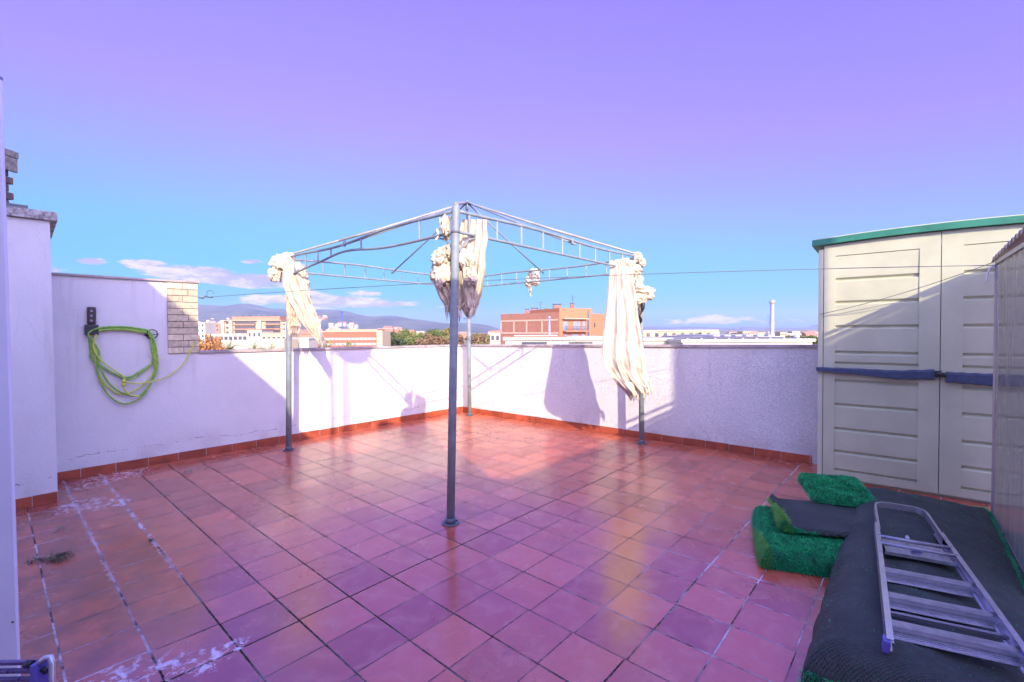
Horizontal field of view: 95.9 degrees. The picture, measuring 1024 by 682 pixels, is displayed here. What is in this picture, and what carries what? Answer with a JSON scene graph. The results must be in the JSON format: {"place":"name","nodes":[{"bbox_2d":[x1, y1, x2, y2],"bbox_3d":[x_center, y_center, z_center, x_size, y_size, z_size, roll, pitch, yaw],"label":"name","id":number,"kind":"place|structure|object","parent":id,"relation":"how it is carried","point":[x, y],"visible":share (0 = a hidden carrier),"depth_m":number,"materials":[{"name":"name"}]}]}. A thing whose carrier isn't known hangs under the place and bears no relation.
{"place":"outdoors","nodes":[
{"label":"outdoors","id":0,"kind":"place"},
{"bbox_2d":[198,323,215,342],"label":"building","id":1,"kind":"structure","parent":0,"point":[205,328],"depth_m":260.37,"materials":[{"name":"white paint"}]},
{"bbox_2d":[216,323,220,333],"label":"building","id":2,"kind":"structure","parent":0,"point":[218,328],"depth_m":329.85,"materials":[{"name":"paint"}]},
{"bbox_2d":[205,334,246,348],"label":"building","id":3,"kind":"structure","parent":0,"point":[239,339],"depth_m":170.00,"materials":[{"name":"white paint"}]},
{"bbox_2d":[220,315,285,333],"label":"building","id":4,"kind":"structure","parent":0,"point":[238,325],"depth_m":299.74,"materials":[{"name":"beige concrete"}]},
{"bbox_2d":[235,321,255,323],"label":"window","id":5,"kind":"structure","parent":4,"relation":"in","point":[236,322],"depth_m":299.64,"materials":[{"name":"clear glass"}]},
{"bbox_2d":[235,326,255,328],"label":"window","id":6,"kind":"structure","parent":4,"relation":"in","point":[236,327],"depth_m":299.72,"materials":[{"name":"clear glass"}]},
{"bbox_2d":[266,321,279,323],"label":"window","id":7,"kind":"structure","parent":4,"relation":"in","point":[267,322],"depth_m":299.64,"materials":[{"name":"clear glass"}]},
{"bbox_2d":[266,326,280,327],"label":"window","id":8,"kind":"structure","parent":4,"relation":"in","point":[266,326],"depth_m":299.72,"materials":[{"name":"grey glass"}]},
{"bbox_2d":[246,329,273,347],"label":"building","id":9,"kind":"structure","parent":0,"point":[253,335],"depth_m":160.00,"materials":[{"name":"white paint"}]},
{"bbox_2d":[255,338,297,348],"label":"building","id":10,"kind":"structure","parent":0,"point":[281,342],"depth_m":120.02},
{"bbox_2d":[260,333,299,338],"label":"building","id":11,"kind":"structure","parent":0,"point":[273,335],"depth_m":149.99,"materials":[{"name":"paint"}]},
{"bbox_2d":[281,322,294,332],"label":"building","id":12,"kind":"structure","parent":0,"point":[283,327],"depth_m":289.86,"materials":[{"name":"white paint"}]},
{"bbox_2d":[298,337,317,347],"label":"building","id":13,"kind":"structure","parent":0,"point":[307,342],"depth_m":130.06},
{"bbox_2d":[293,329,323,347],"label":"building","id":14,"kind":"structure","parent":0,"point":[304,332],"depth_m":210.41,"materials":[{"name":"concrete"}]},
{"bbox_2d":[337,322,347,326],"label":"town house","id":15,"kind":"structure","parent":0,"point":[339,324],"depth_m":1307.45,"materials":[{"name":"concrete"}]},
{"bbox_2d":[198,304,500,332],"bbox_3d":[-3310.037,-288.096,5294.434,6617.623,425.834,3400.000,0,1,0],"label":"hills","id":16,"kind":"structure","parent":0,"point":[215,312],"depth_m":5344.27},
{"bbox_2d":[322,331,376,346],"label":"building","id":17,"kind":"structure","parent":0,"point":[358,338],"depth_m":149.98,"materials":[{"name":"stone"}]},
{"bbox_2d":[325,329,385,330],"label":"building","id":18,"kind":"structure","parent":0,"point":[353,329],"depth_m":189.94,"materials":[{"name":"stone"}]},
{"bbox_2d":[45,483,747,668],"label":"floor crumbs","id":19,"kind":"object","parent":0,"point":[367,589],"visible":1,"depth_m":2.75,"materials":[{"name":"white plant"}]},
{"bbox_2d":[458,332,466,337],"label":"town house","id":20,"kind":"structure","parent":0,"point":[464,334],"depth_m":862.83,"materials":[{"name":"pink concrete"}]},
{"bbox_2d":[489,331,500,343],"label":"building","id":21,"kind":"structure","parent":0,"point":[495,337],"depth_m":130.00,"materials":[{"name":"paint"}]},
{"bbox_2d":[0,0,1023,328],"label":"sky","id":22,"kind":"structure","parent":0,"point":[204,141],"materials":[{"name":"blue"}]},
{"bbox_2d":[16,411,1023,681],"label":"floor","id":23,"kind":"structure","parent":0,"point":[342,557],"depth_m":3.16,"materials":[{"name":"tile"}]},
{"bbox_2d":[0,76,20,675],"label":"panel","id":24,"kind":"object","parent":23,"relation":"on","point":[9,630],"visible":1,"depth_m":2.01,"materials":[{"name":"white paint"}]},
{"bbox_2d":[0,654,55,681],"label":"folding rack","id":25,"kind":"object","parent":23,"relation":"on","point":[43,669],"visible":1,"depth_m":1.55,"materials":[{"name":"metal"}]},
{"bbox_2d":[6,203,57,498],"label":"wall pier","id":26,"kind":"structure","parent":23,"relation":"on","point":[29,233],"depth_m":4.28,"materials":[{"name":"white paint"}]},
{"bbox_2d":[5,148,18,202],"bbox_3d":[-5.581,-1.633,4.714,0.590,0.753,0.500,0,1,0],"label":"brick chimney","id":27,"kind":"object","parent":26,"relation":"on","point":[11,158],"visible":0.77,"depth_m":4.90,"materials":[{"name":"grey brick"}]},
{"bbox_2d":[15,492,57,509],"bbox_3d":[-4.882,1.499,3.829,0.012,0.100,1.600,1,2,43],"label":"skirting","id":28,"kind":"object","parent":26,"relation":"attached to","point":[36,500],"visible":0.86,"depth_m":4.30,"materials":[{"name":"tile"}]},
{"bbox_2d":[19,549,77,566],"bbox_3d":[-3.361,1.540,3.270,0.558,0.028,0.363,-1,1,-14],"label":"leaf heap","id":29,"kind":"object","parent":23,"relation":"on","point":[63,555],"visible":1,"depth_m":3.27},
{"bbox_2d":[51,272,461,471],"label":"parapet wall","id":30,"kind":"structure","parent":23,"relation":"on","point":[200,399],"depth_m":5.85,"materials":[{"name":"white paint"}]},
{"bbox_2d":[84,307,98,334],"bbox_3d":[-4.704,-0.225,5.169,0.112,0.315,0.117,1,2,43],"label":"hose holder","id":31,"kind":"object","parent":30,"relation":"attached to","point":[91,316],"visible":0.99,"depth_m":5.17,"materials":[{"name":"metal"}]},
{"bbox_2d":[144,329,158,338],"bbox_3d":[-4.345,-0.082,5.578,0.094,0.122,0.130,1,2,36],"label":"wall hook","id":32,"kind":"object","parent":30,"relation":"attached to","point":[147,335],"depth_m":5.57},
{"bbox_2d":[88,326,195,404],"bbox_3d":[-4.372,0.279,5.524,0.091,0.919,1.024,1,2,43],"label":"garden hose","id":33,"kind":"object","parent":32,"relation":"hanging from","point":[97,359],"visible":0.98,"depth_m":5.36,"materials":[{"name":"green rubber"}]},
{"bbox_2d":[57,406,461,480],"bbox_3d":[-2.984,1.414,7.097,0.012,0.101,5.807,1,2,43],"label":"skirting","id":34,"kind":"object","parent":30,"relation":"attached to","point":[93,470],"visible":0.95,"depth_m":6.18,"materials":[{"name":"tile"}]},
{"bbox_2d":[198,265,992,298],"bbox_3d":[0.042,-0.607,4.992,8.367,0.122,0.150,0,1,14],"label":"washing line","id":35,"kind":"object","parent":30,"relation":"attached to","point":[205,296],"visible":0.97,"depth_m":4.62,"materials":[{"name":"metal"}]},
{"bbox_2d":[283,200,646,526],"bbox_3d":[-0.628,-0.220,6.325,3.730,3.369,3.697,1,2,43],"label":"gazebo frame","id":36,"kind":"object","parent":23,"relation":"on","point":[455,232],"visible":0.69,"depth_m":5.16,"materials":[{"name":"grey paint"}]},
{"bbox_2d":[267,252,324,347],"bbox_3d":[-2.874,-0.551,6.194,0.746,1.296,0.321,0,1,0],"label":"canopy cloth","id":37,"kind":"object","parent":36,"relation":"attached to","point":[300,308],"visible":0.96,"depth_m":6.12,"materials":[{"name":"white fabric"}]},
{"bbox_2d":[429,214,487,323],"bbox_3d":[-0.451,-0.597,3.865,0.498,0.944,0.266,0,1,0],"label":"canopy cloth","id":38,"kind":"object","parent":36,"relation":"attached to","point":[472,262],"visible":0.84,"depth_m":3.87,"materials":[{"name":"white fabric"}]},
{"bbox_2d":[524,268,539,295],"bbox_3d":[0.344,-0.979,7.847,0.271,0.518,0.228,0,1,0],"label":"canopy cloth","id":39,"kind":"object","parent":36,"relation":"hanging from","point":[535,275],"visible":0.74,"depth_m":7.79,"materials":[{"name":"white fabric"}]},
{"bbox_2d":[602,258,652,402],"bbox_3d":[1.480,-0.134,5.967,0.665,1.880,0.234,0,1,0],"label":"canopy cloth","id":40,"kind":"object","parent":36,"relation":"hanging from","point":[622,349],"visible":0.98,"depth_m":5.92,"materials":[{"name":"white fabric"}]},
{"bbox_2d":[632,252,655,317],"bbox_3d":[1.716,-0.767,6.286,0.440,0.929,0.285,-1,1,-28],"label":"canopy cloth","id":41,"kind":"object","parent":36,"relation":"attached to","point":[644,294],"visible":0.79,"depth_m":6.24,"materials":[{"name":"white fabric"}]},
{"bbox_2d":[639,303,644,323],"bbox_3d":[1.739,-0.373,6.213,0.063,0.280,0.140,-1,1,-10],"label":"fastener","id":42,"kind":"object","parent":41,"relation":"hanging from","point":[642,310],"visible":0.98,"depth_m":6.16,"materials":[{"name":"grey plastic"}]},
{"bbox_2d":[462,344,817,464],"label":"parapet wall","id":43,"kind":"structure","parent":23,"relation":"on","point":[762,396],"depth_m":6.47,"materials":[{"name":"white paint"}]},
{"bbox_2d":[462,406,811,463],"bbox_3d":[1.279,1.379,7.340,5.888,0.101,0.012,1,2,40],"label":"skirting","id":44,"kind":"object","parent":43,"relation":"attached to","point":[731,448],"visible":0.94,"depth_m":6.61,"materials":[{"name":"tile"}]},
{"bbox_2d":[750,505,843,578],"bbox_3d":[2.180,1.436,3.377,0.794,0.164,0.991,0,1,22],"label":"turf fold","id":45,"kind":"object","parent":23,"relation":"on","point":[776,548],"visible":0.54,"depth_m":3.13,"materials":[{"name":"green plastic"}]},
{"bbox_2d":[765,494,855,536],"bbox_3d":[2.319,1.312,3.503,0.660,0.111,0.712,0,1,22],"label":"turf fold","id":46,"kind":"object","parent":45,"relation":"on","point":[803,516],"visible":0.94,"depth_m":3.45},
{"bbox_2d":[797,472,877,507],"bbox_3d":[2.755,1.254,3.931,0.517,0.121,0.643,0,1,21],"label":"turf fold","id":47,"kind":"object","parent":46,"relation":"on","point":[845,490],"visible":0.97,"depth_m":3.86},
{"bbox_2d":[796,487,1023,681],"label":"turf roll","id":48,"kind":"object","parent":23,"relation":"on","point":[846,642],"visible":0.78,"depth_m":2.42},
{"bbox_2d":[874,502,1023,676],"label":"step ladder","id":49,"kind":"object","parent":48,"relation":"on","point":[1009,650],"visible":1,"depth_m":2.22,"materials":[{"name":"metal"}]},
{"bbox_2d":[812,214,1023,508],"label":"garden shed","id":50,"kind":"structure","parent":23,"relation":"on","point":[905,391],"depth_m":4.42,"materials":[{"name":"beige plastic"}]},
{"bbox_2d":[823,231,940,492],"bbox_3d":[3.682,0.205,4.650,0.910,2.474,0.034,1,2,39],"label":"door","id":51,"kind":"structure","parent":50,"relation":"in","point":[877,430],"depth_m":4.62,"materials":[{"name":"beige plastic"}]},
{"bbox_2d":[822,262,993,313],"bbox_3d":[3.658,-0.473,4.396,0.006,0.401,1.288,-1,2,-37],"label":"cord","id":52,"kind":"object","parent":50,"relation":"attached to","point":[911,290],"visible":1,"depth_m":4.29,"materials":[{"name":"metal"}]},
{"bbox_2d":[938,224,1023,506],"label":"door","id":53,"kind":"structure","parent":50,"relation":"in","point":[967,301],"depth_m":4.19,"materials":[{"name":"beige plastic"}]},
{"bbox_2d":[984,242,1023,572],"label":"screen panel","id":54,"kind":"object","parent":23,"relation":"on","point":[1011,253],"visible":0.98,"depth_m":3.88,"materials":[{"name":"beige plastic"}]},
{"bbox_2d":[991,226,1023,262],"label":"corrugated roof","id":55,"kind":"structure","parent":54,"relation":"on","point":[1017,239],"depth_m":3.40,"materials":[{"name":"grey metal"}]},
{"bbox_2d":[999,529,1023,585],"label":"turf strip","id":56,"kind":"object","parent":23,"relation":"on","point":[1016,539],"visible":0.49,"depth_m":3.33,"materials":[{"name":"green plastic"}]},
{"bbox_2d":[514,335,557,335],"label":"building","id":57,"kind":"structure","parent":0,"point":[535,335],"depth_m":66.00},
{"bbox_2d":[500,295,604,343],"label":"apartment house","id":58,"kind":"structure","parent":0,"point":[571,321],"depth_m":78.69,"materials":[{"name":"brick"}]},
{"bbox_2d":[563,321,566,330],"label":"window","id":59,"kind":"structure","parent":58,"relation":"in","point":[564,322],"depth_m":76.42,"materials":[{"name":"white glass"}]},
{"bbox_2d":[573,321,576,330],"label":"window","id":60,"kind":"structure","parent":58,"relation":"in","point":[574,322],"depth_m":77.32,"materials":[{"name":"white glass"}]},
{"bbox_2d":[577,321,579,330],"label":"window","id":61,"kind":"structure","parent":58,"relation":"in","point":[578,322],"depth_m":77.63,"materials":[{"name":"white glass"}]},
{"bbox_2d":[587,310,588,335],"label":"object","id":62,"kind":"structure","parent":58,"relation":"in","point":[587,310],"depth_m":78.55,"materials":[{"name":"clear glass"}]},
{"bbox_2d":[503,336,602,343],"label":"building","id":63,"kind":"structure","parent":0,"point":[553,339],"depth_m":51.92,"materials":[{"name":"white paint"}]},
{"bbox_2d":[522,342,546,343],"bbox_3d":[2.505,0.214,51.963,2.841,0.231,0.090,0,1,0],"label":"window","id":64,"kind":"structure","parent":63,"relation":"in","point":[522,342],"depth_m":51.92,"materials":[{"name":"grey glass"}]},
{"bbox_2d":[569,341,592,343],"bbox_3d":[7.727,0.178,51.963,2.688,0.231,0.090,0,1,0],"label":"window","id":65,"kind":"structure","parent":63,"relation":"in","point":[588,342],"depth_m":51.92,"materials":[{"name":"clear glass"}]},
{"bbox_2d":[458,329,817,343],"bbox_3d":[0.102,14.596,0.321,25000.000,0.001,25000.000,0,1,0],"label":"ground","id":66,"kind":"structure","parent":0,"point":[725,331],"depth_m":3748.52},
{"bbox_2d":[198,335,212,349],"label":"autumn tree","id":67,"kind":"object","parent":66,"relation":"on","point":[205,346],"visible":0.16,"depth_m":89.43,"materials":[{"name":"orange plant"}]},
{"bbox_2d":[203,333,213,349],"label":"autumn tree","id":68,"kind":"object","parent":66,"relation":"on","point":[208,339],"visible":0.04,"depth_m":94.50,"materials":[{"name":"orange plant"}]},
{"bbox_2d":[208,336,222,349],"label":"autumn tree","id":69,"kind":"object","parent":66,"relation":"on","point":[213,343],"visible":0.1,"depth_m":91.99,"materials":[{"name":"orange plant"}]},
{"bbox_2d":[214,340,224,349],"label":"autumn tree","id":70,"kind":"object","parent":66,"relation":"on","point":[217,343],"visible":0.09,"depth_m":89.55,"materials":[{"name":"orange plant"}]},
{"bbox_2d":[214,340,243,349],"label":"palm tree","id":71,"kind":"object","parent":66,"relation":"on","point":[229,347],"visible":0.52,"depth_m":79.78,"materials":[{"name":"green plant"}]},
{"bbox_2d":[239,341,263,348],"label":"palm tree","id":72,"kind":"object","parent":66,"relation":"on","point":[254,346],"visible":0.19,"depth_m":82.11,"materials":[{"name":"green plant"}]},
{"bbox_2d":[255,342,283,348],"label":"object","id":73,"kind":"object","parent":66,"relation":"on","point":[270,346],"visible":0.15,"depth_m":78.16,"materials":[{"name":"green plant"}]},
{"bbox_2d":[320,340,334,346],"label":"roadside bush","id":74,"kind":"object","parent":66,"relation":"on","point":[327,345],"visible":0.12,"depth_m":120.39,"materials":[{"name":"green plant"}]},
{"bbox_2d":[338,340,355,346],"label":"roadside bush","id":75,"kind":"object","parent":66,"relation":"on","point":[347,343],"visible":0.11,"depth_m":119.92,"materials":[{"name":"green plant"}]},
{"bbox_2d":[376,330,390,345],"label":"building","id":76,"kind":"structure","parent":66,"relation":"on","point":[383,337],"depth_m":150.33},
{"bbox_2d":[391,333,405,338],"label":"leafy tree","id":77,"kind":"object","parent":66,"relation":"on","point":[399,335],"visible":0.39,"depth_m":237.79,"materials":[{"name":"green plant"}]},
{"bbox_2d":[391,337,406,345],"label":"leafy tree","id":78,"kind":"object","parent":66,"relation":"on","point":[399,341],"visible":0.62,"depth_m":189.19,"materials":[{"name":"green plant"}]},
{"bbox_2d":[401,329,409,337],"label":"leafy tree","id":79,"kind":"object","parent":66,"relation":"on","point":[405,332],"visible":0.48,"depth_m":249.58,"materials":[{"name":"green plant"}]},
{"bbox_2d":[398,337,416,345],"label":"leafy tree","id":80,"kind":"object","parent":66,"relation":"on","point":[410,340],"visible":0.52,"depth_m":189.41,"materials":[{"name":"green plant"}]},
{"bbox_2d":[413,334,425,341],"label":"leafy tree","id":81,"kind":"object","parent":66,"relation":"on","point":[419,336],"visible":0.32,"depth_m":219.56,"materials":[{"name":"green plant"}]},
{"bbox_2d":[415,338,426,344],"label":"leafy tree","id":82,"kind":"object","parent":66,"relation":"on","point":[422,341],"visible":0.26,"depth_m":188.62,"materials":[{"name":"brown plant"}]},
{"bbox_2d":[424,333,430,343],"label":"leafy tree","id":83,"kind":"object","parent":66,"relation":"on","point":[425,335],"visible":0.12,"depth_m":230.01,"materials":[{"name":"brown plant"}]},
{"bbox_2d":[426,329,438,338],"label":"leafy tree","id":84,"kind":"object","parent":66,"relation":"on","point":[430,330],"visible":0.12,"depth_m":255.10,"materials":[{"name":"green plant"}]},
{"bbox_2d":[424,336,442,344],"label":"leafy tree","id":85,"kind":"object","parent":66,"relation":"on","point":[432,338],"visible":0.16,"depth_m":199.49,"materials":[{"name":"brown plant"}]},
{"bbox_2d":[430,330,449,344],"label":"leafy tree","id":86,"kind":"object","parent":66,"relation":"on","point":[436,333],"visible":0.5,"depth_m":238.31,"materials":[{"name":"green plant"}]},
{"bbox_2d":[431,337,449,344],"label":"leafy tree","id":87,"kind":"object","parent":66,"relation":"on","point":[443,342],"visible":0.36,"depth_m":199.68,"materials":[{"name":"brown plant"}]},
{"bbox_2d":[441,328,449,344],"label":"leafy tree","id":88,"kind":"object","parent":66,"relation":"on","point":[447,331],"visible":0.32,"depth_m":248.88,"materials":[{"name":"green plant"}]},
{"bbox_2d":[458,334,465,344],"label":"leafy tree","id":89,"kind":"object","parent":66,"relation":"on","point":[461,339],"visible":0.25,"depth_m":239.18,"materials":[{"name":"brown plant"}]},
{"bbox_2d":[471,338,479,343],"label":"leafy tree","id":90,"kind":"object","parent":66,"relation":"on","point":[474,340],"visible":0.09,"depth_m":189.58,"materials":[{"name":"brown plant"}]},
{"bbox_2d":[472,334,487,341],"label":"leafy tree","id":91,"kind":"object","parent":66,"relation":"on","point":[481,335],"visible":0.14,"depth_m":229.43,"materials":[{"name":"plant"}]},
{"bbox_2d":[476,338,489,343],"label":"leafy tree","id":92,"kind":"object","parent":66,"relation":"on","point":[483,340],"visible":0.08,"depth_m":184.51,"materials":[{"name":"brown plant"}]},
{"bbox_2d":[644,337,673,343],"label":"building","id":93,"kind":"structure","parent":66,"relation":"on","point":[655,340],"depth_m":60.02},
{"bbox_2d":[665,336,815,343],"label":"building","id":94,"kind":"structure","parent":66,"relation":"on","point":[732,340],"depth_m":55.02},
{"bbox_2d":[769,299,774,334],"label":"steel chimney","id":95,"kind":"object","parent":66,"relation":"on","point":[772,302],"visible":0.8,"depth_m":119.51,"materials":[{"name":"white metal"}]},
{"bbox_2d":[801,335,817,344],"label":"leafy tree","id":96,"kind":"object","parent":66,"relation":"on","point":[813,337],"visible":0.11,"depth_m":168.62,"materials":[{"name":"green plant"}]},
{"bbox_2d":[644,330,718,336],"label":"building","id":97,"kind":"structure","parent":0,"point":[653,333],"depth_m":129.98,"materials":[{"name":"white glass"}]},
{"bbox_2d":[662,334,784,336],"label":"building","id":98,"kind":"structure","parent":0,"point":[700,335],"depth_m":86.60,"materials":[{"name":"white"}]},
{"bbox_2d":[643,325,817,329],"bbox_3d":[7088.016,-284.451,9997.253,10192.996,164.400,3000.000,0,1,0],"label":"hills","id":99,"kind":"structure","parent":0,"point":[813,327],"depth_m":9638.68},
{"bbox_2d":[737,331,749,333],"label":"building","id":100,"kind":"structure","parent":0,"point":[743,332],"depth_m":379.97,"materials":[{"name":"stone"}]},
{"bbox_2d":[775,332,785,335],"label":"building","id":101,"kind":"structure","parent":0,"point":[780,333],"depth_m":420.03,"materials":[{"name":"paint"}]},
{"bbox_2d":[801,332,817,336],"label":"town house","id":102,"kind":"structure","parent":0,"point":[808,333],"depth_m":670.65,"materials":[{"name":"paint"}]}
]}

